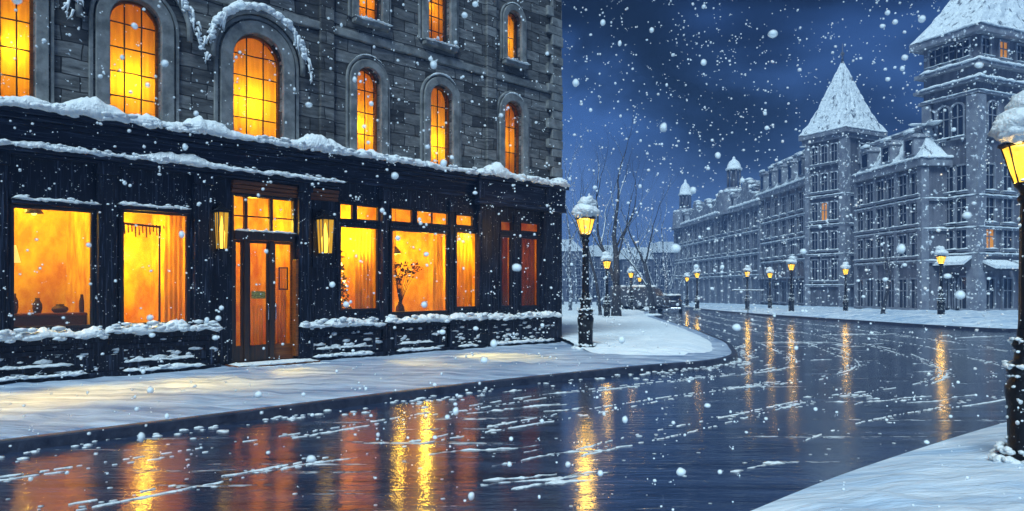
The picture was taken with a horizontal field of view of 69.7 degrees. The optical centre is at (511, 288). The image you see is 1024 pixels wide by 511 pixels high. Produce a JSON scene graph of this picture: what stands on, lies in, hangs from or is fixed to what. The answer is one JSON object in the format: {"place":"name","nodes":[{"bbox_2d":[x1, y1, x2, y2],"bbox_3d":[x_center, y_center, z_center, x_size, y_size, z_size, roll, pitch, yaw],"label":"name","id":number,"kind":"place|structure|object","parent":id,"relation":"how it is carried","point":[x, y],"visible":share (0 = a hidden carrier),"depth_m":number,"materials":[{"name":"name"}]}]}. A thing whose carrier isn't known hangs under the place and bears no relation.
{"place":"outdoors","nodes":[
{"label":"outdoors","id":0,"kind":"place"},
{"bbox_2d":[0,310,731,438],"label":"pavement","id":1,"kind":"structure","parent":0,"point":[43,410],"depth_m":11.85,"materials":[{"name":"white snow"}]},
{"bbox_2d":[571,195,600,349],"bbox_3d":[1.861,-0.391,18.605,0.742,3.948,0.754,0,0,-29],"label":"street lamp","id":2,"kind":"object","parent":1,"relation":"on","point":[584,207],"visible":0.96,"depth_m":18.47,"materials":[{"name":"black metal"}]},
{"bbox_2d":[601,251,612,316],"bbox_3d":[5.288,-0.182,40.997,0.719,3.827,0.731,0,0,18],"label":"street lamp","id":3,"kind":"object","parent":1,"relation":"on","point":[605,260],"visible":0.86,"depth_m":40.87,"materials":[{"name":"black metal"}]},
{"bbox_2d":[561,302,714,354],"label":"snow","id":4,"kind":"structure","parent":1,"relation":"on","point":[665,338],"depth_m":22.10,"materials":[{"name":"white snow"}]},
{"bbox_2d":[578,113,658,316],"bbox_3d":[6.225,-4.576,43.705,4.914,13.133,4.338,0,0,0],"label":"bare tree","id":5,"kind":"object","parent":4,"relation":"on","point":[616,299],"visible":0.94,"depth_m":43.01,"materials":[{"name":"brown plant"}]},
{"bbox_2d":[609,285,670,309],"bbox_3d":[11.138,0.756,63.986,5.002,2.197,2.046,0,0,30],"label":"parked van","id":6,"kind":"object","parent":4,"relation":"on","point":[640,297],"visible":0.77,"depth_m":63.10,"materials":[{"name":"black metal"}]},
{"bbox_2d":[0,306,1016,510],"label":"road","id":7,"kind":"structure","parent":0,"point":[353,484],"depth_m":8.17,"materials":[{"name":"black asphalt"}]},
{"bbox_2d":[0,313,1004,510],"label":"slush clods","id":8,"kind":"object","parent":7,"relation":"on","point":[556,480],"visible":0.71,"depth_m":9.25,"materials":[{"name":"white snow"}]},
{"bbox_2d":[658,293,681,312],"bbox_3d":[14.165,1.267,65.957,2.132,1.695,4.840,0,0,14],"label":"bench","id":9,"kind":"object","parent":7,"relation":"on","point":[675,303],"visible":0.69,"depth_m":64.08,"materials":[{"name":"black"}]},
{"bbox_2d":[752,422,1023,510],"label":"snow verge","id":10,"kind":"structure","parent":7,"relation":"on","point":[922,479],"depth_m":5.97,"materials":[{"name":"white snow"}]},
{"bbox_2d":[987,90,1023,463],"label":"street lamp","id":11,"kind":"object","parent":10,"relation":"on","point":[1006,131],"visible":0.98,"depth_m":6.71,"materials":[{"name":"black metal"}]},
{"bbox_2d":[0,0,1023,510],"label":"falling snow","id":12,"kind":"structure","parent":0,"point":[518,268],"depth_m":7.22,"materials":[{"name":"white snow"}]},
{"bbox_2d":[561,0,949,250],"label":"sky","id":13,"kind":"structure","parent":0,"point":[813,20],"materials":[{"name":"blue"}]},
{"bbox_2d":[682,302,1017,328],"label":"pavement","id":14,"kind":"structure","parent":0,"point":[1008,319],"depth_m":46.15,"materials":[{"name":"white snow"}]},
{"bbox_2d":[786,256,796,311],"bbox_3d":[20.906,-0.298,54.999,0.831,4.351,0.818,0,0,-34],"label":"street lamp","id":15,"kind":"object","parent":14,"relation":"on","point":[791,261],"visible":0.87,"depth_m":54.86,"materials":[{"name":"black metal"}]},
{"bbox_2d":[840,262,850,310],"bbox_3d":[25.403,-0.091,56.005,0.754,3.948,0.742,0,0,42],"label":"street lamp","id":16,"kind":"object","parent":14,"relation":"on","point":[845,267],"visible":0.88,"depth_m":55.88,"materials":[{"name":"black metal"}]},
{"bbox_2d":[934,246,948,314],"bbox_3d":[25.674,-0.408,43.998,0.818,4.351,0.831,0,0,33],"label":"street lamp","id":17,"kind":"object","parent":14,"relation":"on","point":[941,253],"visible":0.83,"depth_m":43.87,"materials":[{"name":"black metal"}]},
{"bbox_3d":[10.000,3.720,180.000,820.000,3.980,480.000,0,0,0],"label":"ground","id":18,"kind":"structure","parent":0,"visible":0},
{"bbox_2d":[0,0,570,384],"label":"corner building","id":19,"kind":"structure","parent":18,"relation":"on","point":[119,250],"depth_m":15.33,"materials":[{"name":"stone"}]},
{"bbox_2d":[0,0,53,102],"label":"window","id":20,"kind":"structure","parent":19,"relation":"in","point":[13,24],"depth_m":12.19,"materials":[{"name":"glass"}]},
{"bbox_2d":[14,312,86,326],"bbox_3d":[-8.691,0.950,13.500,2.100,1.000,0.600,0,0,-45],"label":"counter","id":21,"kind":"object","parent":19,"relation":"on","point":[46,319],"visible":0.13,"depth_m":13.39,"materials":[{"name":"brown wood"}]},
{"bbox_2d":[8,200,95,330],"bbox_3d":[-7.698,-0.347,12.345,1.329,2.149,0.130,0,0,-45],"label":"window","id":22,"kind":"structure","parent":19,"relation":"in","point":[11,207],"depth_m":12.20,"materials":[{"name":"black"}]},
{"bbox_2d":[88,0,178,121],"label":"window","id":23,"kind":"structure","parent":19,"relation":"in","point":[115,19],"depth_m":13.46,"materials":[{"name":"glass"}]},
{"bbox_2d":[118,209,191,325],"bbox_3d":[-6.535,-0.375,13.488,1.298,2.192,0.130,0,0,-45],"label":"window","id":24,"kind":"structure","parent":19,"relation":"in","point":[120,212],"depth_m":13.36,"materials":[{"name":"black"}]},
{"bbox_2d":[212,201,230,251],"bbox_3d":[-5.591,-1.198,14.100,0.276,0.976,0.384,0,0,-45],"label":"wall lantern","id":25,"kind":"object","parent":19,"relation":"attached to","point":[221,215],"depth_m":14.01,"materials":[{"name":"yellow glass"}]},
{"bbox_2d":[214,15,298,139],"bbox_3d":[-5.221,-4.245,14.954,1.786,2.510,0.378,0,0,-45],"label":"window","id":26,"kind":"structure","parent":19,"relation":"in","point":[254,70],"depth_m":15.06,"materials":[{"name":"glass"}]},
{"bbox_2d":[249,240,268,360],"bbox_3d":[-5.121,0.246,14.872,0.438,2.429,0.112,0,0,-45],"label":"door","id":27,"kind":"structure","parent":19,"relation":"in","point":[256,353],"depth_m":14.93,"materials":[{"name":"paint"}]},
{"bbox_2d":[274,241,292,359],"bbox_3d":[-4.741,0.246,15.242,0.431,2.429,0.112,0,0,-45],"label":"door","id":28,"kind":"structure","parent":19,"relation":"in","point":[285,351],"depth_m":15.28,"materials":[{"name":"brown wood"}]},
{"bbox_2d":[315,209,335,255],"bbox_3d":[-3.993,-1.198,15.648,0.341,0.993,0.417,0,0,-45],"label":"wall lantern","id":29,"kind":"object","parent":19,"relation":"attached to","point":[325,226],"depth_m":15.55,"materials":[{"name":"yellow glass"}]},
{"bbox_2d":[338,222,379,313],"bbox_3d":[-3.436,-0.456,16.535,1.160,2.022,0.130,0,0,-45],"label":"window","id":30,"kind":"structure","parent":19,"relation":"in","point":[348,224],"depth_m":16.46,"materials":[{"name":"yellow"}]},
{"bbox_2d":[346,56,389,154],"bbox_3d":[-3.351,-4.132,16.791,1.161,2.283,0.375,0,0,-45],"label":"window","id":31,"kind":"structure","parent":19,"relation":"in","point":[359,108],"depth_m":16.90,"materials":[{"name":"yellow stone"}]},
{"bbox_2d":[356,203,379,222],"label":"window","id":32,"kind":"structure","parent":19,"relation":"in","point":[357,204],"depth_m":16.68,"materials":[{"name":"orange"}]},
{"bbox_2d":[348,0,391,32],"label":"window","id":33,"kind":"structure","parent":19,"relation":"in","point":[356,8],"depth_m":16.89,"materials":[{"name":"grey stone"}]},
{"bbox_2d":[390,205,414,224],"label":"window","id":34,"kind":"structure","parent":19,"relation":"in","point":[391,207],"depth_m":17.35,"materials":[{"name":"orange glass"}]},
{"bbox_2d":[389,226,449,315],"bbox_3d":[-2.213,-0.405,17.738,1.861,2.104,0.130,0,0,-45],"label":"window","id":35,"kind":"structure","parent":19,"relation":"in","point":[403,229],"depth_m":17.72,"materials":[{"name":"black"}]},
{"bbox_2d":[416,208,449,226],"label":"window","id":36,"kind":"structure","parent":19,"relation":"in","point":[419,210],"depth_m":18.00,"materials":[{"name":"black"}]},
{"bbox_2d":[418,0,459,53],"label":"window","id":37,"kind":"structure","parent":19,"relation":"in","point":[430,11],"depth_m":18.34,"materials":[{"name":"grey stone"}]},
{"bbox_2d":[420,74,460,166],"bbox_3d":[-1.839,-4.151,18.278,1.283,2.321,0.377,0,0,-45],"label":"window","id":38,"kind":"structure","parent":19,"relation":"in","point":[432,101],"depth_m":18.41,"materials":[{"name":"yellow stone"}]},
{"bbox_2d":[454,228,476,310],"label":"window","id":39,"kind":"structure","parent":19,"relation":"in","point":[456,231],"depth_m":18.50,"materials":[{"name":"black"}]},
{"bbox_2d":[499,233,513,308],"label":"window","id":40,"kind":"structure","parent":19,"relation":"in","point":[501,235],"depth_m":19.80,"materials":[{"name":"black wood"}]},
{"bbox_2d":[497,91,528,175],"bbox_3d":[-0.061,-4.170,20.027,1.231,2.360,0.377,0,0,-45],"label":"window","id":41,"kind":"structure","parent":19,"relation":"in","point":[505,153],"depth_m":20.16,"materials":[{"name":"grey stone"}]},
{"bbox_2d":[500,2,530,69],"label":"window","id":42,"kind":"structure","parent":19,"relation":"in","point":[506,52],"depth_m":20.04,"materials":[{"name":"grey stone"}]},
{"bbox_2d":[520,234,540,308],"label":"window","id":43,"kind":"structure","parent":19,"relation":"in","point":[538,240],"depth_m":20.62,"materials":[{"name":"black"}]},
{"bbox_2d":[0,310,737,453],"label":"kerb","id":44,"kind":"structure","parent":18,"relation":"on","point":[33,442],"depth_m":10.02,"materials":[{"name":"concrete"}]},
{"bbox_2d":[562,239,581,301],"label":"distant house","id":45,"kind":"structure","parent":18,"relation":"on","point":[565,287],"depth_m":150.00,"materials":[{"name":"stone"}]},
{"bbox_2d":[562,157,601,314],"bbox_3d":[3.918,-3.766,46.317,3.658,11.552,3.337,0,0,0],"label":"bare tree","id":46,"kind":"object","parent":18,"relation":"on","point":[597,291],"visible":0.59,"depth_m":45.28,"materials":[{"name":"brown plant"}]},
{"bbox_2d":[562,129,604,309],"bbox_3d":[4.367,-5.860,58.213,6.893,16.040,4.844,0,0,-14],"label":"bare tree","id":47,"kind":"object","parent":18,"relation":"on","point":[570,284],"visible":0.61,"depth_m":59.90,"materials":[{"name":"brown plant"}]},
{"bbox_2d":[589,245,613,301],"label":"distant house","id":48,"kind":"structure","parent":18,"relation":"on","point":[600,271],"depth_m":157.98,"materials":[{"name":"stone"}]},
{"bbox_2d":[604,167,656,306],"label":"bare tree","id":49,"kind":"object","parent":18,"relation":"on","point":[630,257],"visible":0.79,"depth_m":80.20,"materials":[{"name":"brown plant"}]},
{"bbox_2d":[619,247,653,286],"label":"distant house","id":50,"kind":"structure","parent":18,"relation":"on","point":[624,274],"depth_m":149.98,"materials":[{"name":"stone"}]},
{"bbox_2d":[599,169,679,316],"bbox_3d":[8.844,-3.140,50.699,6.025,10.400,3.233,0,0,40],"label":"bare tree","id":51,"kind":"object","parent":18,"relation":"on","point":[652,311],"visible":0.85,"depth_m":50.26,"materials":[{"name":"brown plant"}]},
{"bbox_2d":[643,171,671,293],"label":"bare tree","id":52,"kind":"object","parent":18,"relation":"on","point":[665,276],"visible":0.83,"depth_m":87.86,"materials":[{"name":"brown plant"}]},
{"bbox_2d":[649,242,673,293],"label":"distant house","id":53,"kind":"structure","parent":18,"relation":"on","point":[661,281],"depth_m":164.98,"materials":[{"name":"stone"}]},
{"bbox_2d":[672,157,762,304],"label":"cupola building","id":54,"kind":"structure","parent":18,"relation":"on","point":[741,206],"depth_m":110.12,"materials":[{"name":"stone"}]},
{"bbox_2d":[754,146,804,305],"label":"mansard block","id":55,"kind":"structure","parent":18,"relation":"on","point":[784,186],"depth_m":88.66,"materials":[{"name":"grey stone"}]},
{"bbox_2d":[798,43,887,306],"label":"pointed tower","id":56,"kind":"structure","parent":18,"relation":"on","point":[820,189],"depth_m":77.70,"materials":[{"name":"stone"}]},
{"bbox_2d":[809,259,818,282],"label":"window","id":57,"kind":"structure","parent":56,"relation":"in","point":[814,262],"depth_m":79.18,"materials":[{"name":"black glass"}]},
{"bbox_2d":[818,144,828,165],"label":"window","id":58,"kind":"structure","parent":56,"relation":"in","point":[824,149],"depth_m":78.09,"materials":[{"name":"black"}]},
{"bbox_2d":[818,172,828,193],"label":"window","id":59,"kind":"structure","parent":56,"relation":"in","point":[824,182],"depth_m":78.09,"materials":[{"name":"black"}]},
{"bbox_2d":[818,201,828,222],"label":"window","id":60,"kind":"structure","parent":56,"relation":"in","point":[824,210],"depth_m":78.09,"materials":[{"name":"orange"}]},
{"bbox_2d":[818,231,828,251],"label":"window","id":61,"kind":"structure","parent":56,"relation":"in","point":[824,235],"depth_m":78.09,"materials":[{"name":"black"}]},
{"bbox_2d":[818,259,828,282],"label":"window","id":62,"kind":"structure","parent":56,"relation":"in","point":[824,263],"depth_m":78.09,"materials":[{"name":"black"}]},
{"bbox_2d":[828,142,838,164],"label":"window","id":63,"kind":"structure","parent":56,"relation":"in","point":[834,147],"depth_m":76.99,"materials":[{"name":"black"}]},
{"bbox_2d":[828,170,838,192],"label":"window","id":64,"kind":"structure","parent":56,"relation":"in","point":[834,175],"depth_m":76.99,"materials":[{"name":"black"}]},
{"bbox_2d":[828,200,838,221],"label":"window","id":65,"kind":"structure","parent":56,"relation":"in","point":[834,205],"depth_m":76.97,"materials":[{"name":"black"}]},
{"bbox_2d":[828,230,838,251],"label":"window","id":66,"kind":"structure","parent":56,"relation":"in","point":[834,238],"depth_m":76.99,"materials":[{"name":"black"}]},
{"bbox_2d":[828,258,838,281],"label":"window","id":67,"kind":"structure","parent":56,"relation":"in","point":[834,271],"depth_m":76.99,"materials":[{"name":"black glass"}]},
{"bbox_2d":[682,305,1016,331],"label":"kerb","id":68,"kind":"structure","parent":18,"relation":"on","point":[939,326],"depth_m":37.84,"materials":[{"name":"stone"}]},
{"bbox_2d":[880,234,900,313],"bbox_3d":[23.734,-0.745,46.340,1.978,5.530,0.912,0,0,-35],"label":"bare tree","id":69,"kind":"object","parent":18,"relation":"on","point":[884,304],"visible":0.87,"depth_m":45.88,"materials":[{"name":"brown plant"}]},
{"bbox_2d":[850,120,953,309],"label":"mansard house","id":70,"kind":"structure","parent":18,"relation":"on","point":[904,192],"depth_m":60.58,"materials":[{"name":"stone"}]},
{"bbox_2d":[853,279,864,307],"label":"window","id":71,"kind":"structure","parent":70,"relation":"in","point":[861,301],"depth_m":66.50,"materials":[{"name":"black"}]},
{"bbox_2d":[862,238,872,261],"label":"window","id":72,"kind":"structure","parent":70,"relation":"in","point":[868,249],"depth_m":65.23,"materials":[{"name":"black"}]},
{"bbox_2d":[863,182,872,206],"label":"window","id":73,"kind":"structure","parent":70,"relation":"in","point":[868,186],"depth_m":65.23,"materials":[{"name":"blue glass"}]},
{"bbox_2d":[863,210,872,232],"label":"window","id":74,"kind":"structure","parent":70,"relation":"in","point":[868,214],"depth_m":65.23,"materials":[{"name":"blue"}]},
{"bbox_2d":[863,279,872,307],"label":"window","id":75,"kind":"structure","parent":70,"relation":"in","point":[868,283],"depth_m":65.23,"materials":[{"name":"blue glass"}]},
{"bbox_2d":[873,179,885,204],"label":"window","id":76,"kind":"structure","parent":70,"relation":"in","point":[880,193],"depth_m":63.44,"materials":[{"name":"blue glass"}]},
{"bbox_2d":[873,207,885,231],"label":"window","id":77,"kind":"structure","parent":70,"relation":"in","point":[881,212],"depth_m":63.44,"materials":[{"name":"blue"}]},
{"bbox_2d":[873,236,885,260],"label":"window","id":78,"kind":"structure","parent":70,"relation":"in","point":[879,253],"depth_m":63.46,"materials":[{"name":"blue"}]},
{"bbox_2d":[873,278,885,308],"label":"window","id":79,"kind":"structure","parent":70,"relation":"in","point":[880,291],"depth_m":63.46,"materials":[{"name":"blue glass"}]},
{"bbox_2d":[883,177,894,202],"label":"window","id":80,"kind":"structure","parent":70,"relation":"in","point":[889,181],"depth_m":62.14,"materials":[{"name":"blue glass"}]},
{"bbox_2d":[883,206,894,230],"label":"window","id":81,"kind":"structure","parent":70,"relation":"in","point":[889,210],"depth_m":62.14,"materials":[{"name":"blue glass"}]},
{"bbox_2d":[894,233,908,259],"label":"window","id":82,"kind":"structure","parent":70,"relation":"in","point":[903,239],"depth_m":60.24,"materials":[{"name":"blue"}]},
{"bbox_2d":[895,173,908,200],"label":"window","id":83,"kind":"structure","parent":70,"relation":"in","point":[903,184],"depth_m":60.30,"materials":[{"name":"blue"}]},
{"bbox_2d":[895,203,908,228],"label":"window","id":84,"kind":"structure","parent":70,"relation":"in","point":[904,213],"depth_m":60.30,"materials":[{"name":"blue glass"}]},
{"bbox_2d":[895,278,908,309],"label":"window","id":85,"kind":"structure","parent":70,"relation":"in","point":[903,287],"depth_m":60.30,"materials":[{"name":"blue glass"}]},
{"bbox_2d":[906,232,918,258],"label":"window","id":86,"kind":"structure","parent":70,"relation":"in","point":[913,254],"depth_m":59.08,"materials":[{"name":"blue"}]},
{"bbox_2d":[907,171,918,197],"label":"window","id":87,"kind":"structure","parent":70,"relation":"in","point":[913,193],"depth_m":59.08,"materials":[{"name":"blue glass"}]},
{"bbox_2d":[907,201,918,227],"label":"window","id":88,"kind":"structure","parent":70,"relation":"in","point":[912,216],"depth_m":59.08,"materials":[{"name":"blue glass"}]},
{"bbox_2d":[907,278,918,309],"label":"window","id":89,"kind":"structure","parent":70,"relation":"in","point":[912,281],"depth_m":59.08,"materials":[{"name":"blue glass"}]},
{"bbox_2d":[909,0,1023,310],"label":"great tower","id":90,"kind":"structure","parent":18,"relation":"on","point":[1005,21],"depth_m":57.01,"materials":[{"name":"stone"}]},
{"bbox_2d":[925,46,942,70],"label":"window","id":91,"kind":"structure","parent":90,"relation":"in","point":[936,54],"depth_m":59.15,"materials":[{"name":"blue glass"}]},
{"bbox_2d":[934,105,951,142],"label":"window","id":92,"kind":"structure","parent":90,"relation":"in","point":[944,129],"depth_m":58.39,"materials":[{"name":"blue"}]},
{"bbox_2d":[938,41,955,66],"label":"window","id":93,"kind":"structure","parent":90,"relation":"in","point":[947,51],"depth_m":58.00,"materials":[{"name":"blue glass"}]},
{"bbox_2d":[944,165,956,195],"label":"window","id":94,"kind":"structure","parent":90,"relation":"in","point":[949,178],"depth_m":57.86,"materials":[{"name":"blue glass"}]},
{"bbox_2d":[944,196,956,226],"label":"window","id":95,"kind":"structure","parent":90,"relation":"in","point":[949,209],"depth_m":57.86,"materials":[{"name":"blue"}]},
{"bbox_2d":[945,276,959,310],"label":"window","id":96,"kind":"structure","parent":90,"relation":"in","point":[952,279],"depth_m":57.71,"materials":[{"name":"blue"}]},
{"bbox_2d":[946,102,965,140],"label":"window","id":97,"kind":"structure","parent":90,"relation":"in","point":[958,121],"depth_m":57.33,"materials":[{"name":"blue glass"}]},
{"bbox_2d":[949,230,968,251],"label":"window","id":98,"kind":"structure","parent":90,"relation":"in","point":[961,247],"depth_m":57.03,"materials":[{"name":"blue glass"}]},
{"bbox_2d":[950,163,968,194],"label":"window","id":99,"kind":"structure","parent":90,"relation":"in","point":[961,168],"depth_m":57.03,"materials":[{"name":"blue glass"}]},
{"bbox_2d":[950,198,968,225],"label":"window","id":100,"kind":"structure","parent":90,"relation":"in","point":[961,220],"depth_m":57.03,"materials":[{"name":"blue glass"}]},
{"bbox_2d":[951,276,968,310],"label":"window","id":101,"kind":"structure","parent":90,"relation":"in","point":[962,283],"depth_m":57.03,"materials":[{"name":"blue glass"}]},
{"bbox_2d":[952,37,972,63],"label":"window","id":102,"kind":"structure","parent":90,"relation":"in","point":[960,56],"depth_m":56.90,"materials":[{"name":"blue"}]},
{"bbox_2d":[980,35,994,57],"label":"window","id":103,"kind":"structure","parent":90,"relation":"in","point":[985,41],"depth_m":56.29,"materials":[{"name":"blue glass"}]},
{"bbox_2d":[985,198,998,224],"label":"window","id":104,"kind":"structure","parent":90,"relation":"in","point":[990,202],"depth_m":56.51,"materials":[{"name":"blue"}]},
{"bbox_2d":[985,229,998,250],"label":"window","id":105,"kind":"structure","parent":90,"relation":"in","point":[990,243],"depth_m":56.48,"materials":[{"name":"orange"}]},
{"bbox_2d":[985,277,998,310],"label":"window","id":106,"kind":"structure","parent":90,"relation":"in","point":[990,299],"depth_m":56.60,"materials":[{"name":"blue glass"}]},
{"bbox_2d":[986,99,998,137],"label":"window","id":107,"kind":"structure","parent":90,"relation":"in","point":[991,114],"depth_m":56.59,"materials":[{"name":"blue glass"}]},
{"bbox_2d":[985,162,999,192],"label":"window","id":108,"kind":"structure","parent":90,"relation":"in","point":[991,167],"depth_m":56.50,"materials":[{"name":"blue glass"}]},
{"bbox_2d":[997,39,1012,61],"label":"window","id":109,"kind":"structure","parent":90,"relation":"in","point":[1002,45],"depth_m":57.13,"materials":[{"name":"orange glass"}]},
{"bbox_2d":[1000,164,1016,194],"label":"window","id":110,"kind":"structure","parent":90,"relation":"in","point":[1007,183],"depth_m":57.29,"materials":[{"name":"blue glass"}]},
{"bbox_2d":[1000,277,1016,310],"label":"window","id":111,"kind":"structure","parent":90,"relation":"in","point":[1007,283],"depth_m":57.34,"materials":[{"name":"blue glass"}]},
{"bbox_2d":[1000,199,1017,225],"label":"window","id":112,"kind":"structure","parent":90,"relation":"in","point":[1007,205],"depth_m":57.34,"materials":[{"name":"blue glass"}]},
{"bbox_2d":[1000,230,1017,251],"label":"window","id":113,"kind":"structure","parent":90,"relation":"in","point":[1006,235],"depth_m":57.33,"materials":[{"name":"blue glass"}]},
{"bbox_2d":[1014,43,1023,63],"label":"window","id":114,"kind":"structure","parent":90,"relation":"in","point":[1019,48],"depth_m":57.98,"materials":[{"name":"blue"}]},
{"bbox_3d":[-2.788,1.060,18.322,0.860,0.780,0.860,0,0,-45],"label":"round table","id":115,"kind":"object","parent":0,"visible":0},
{"bbox_2d":[395,261,422,311],"bbox_3d":[-2.720,-0.035,18.437,1.048,1.400,0.736,0,0,-45],"label":"vase","id":116,"kind":"object","parent":115,"relation":"on","point":[399,307],"visible":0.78,"depth_m":18.29,"materials":[{"name":"brown"}]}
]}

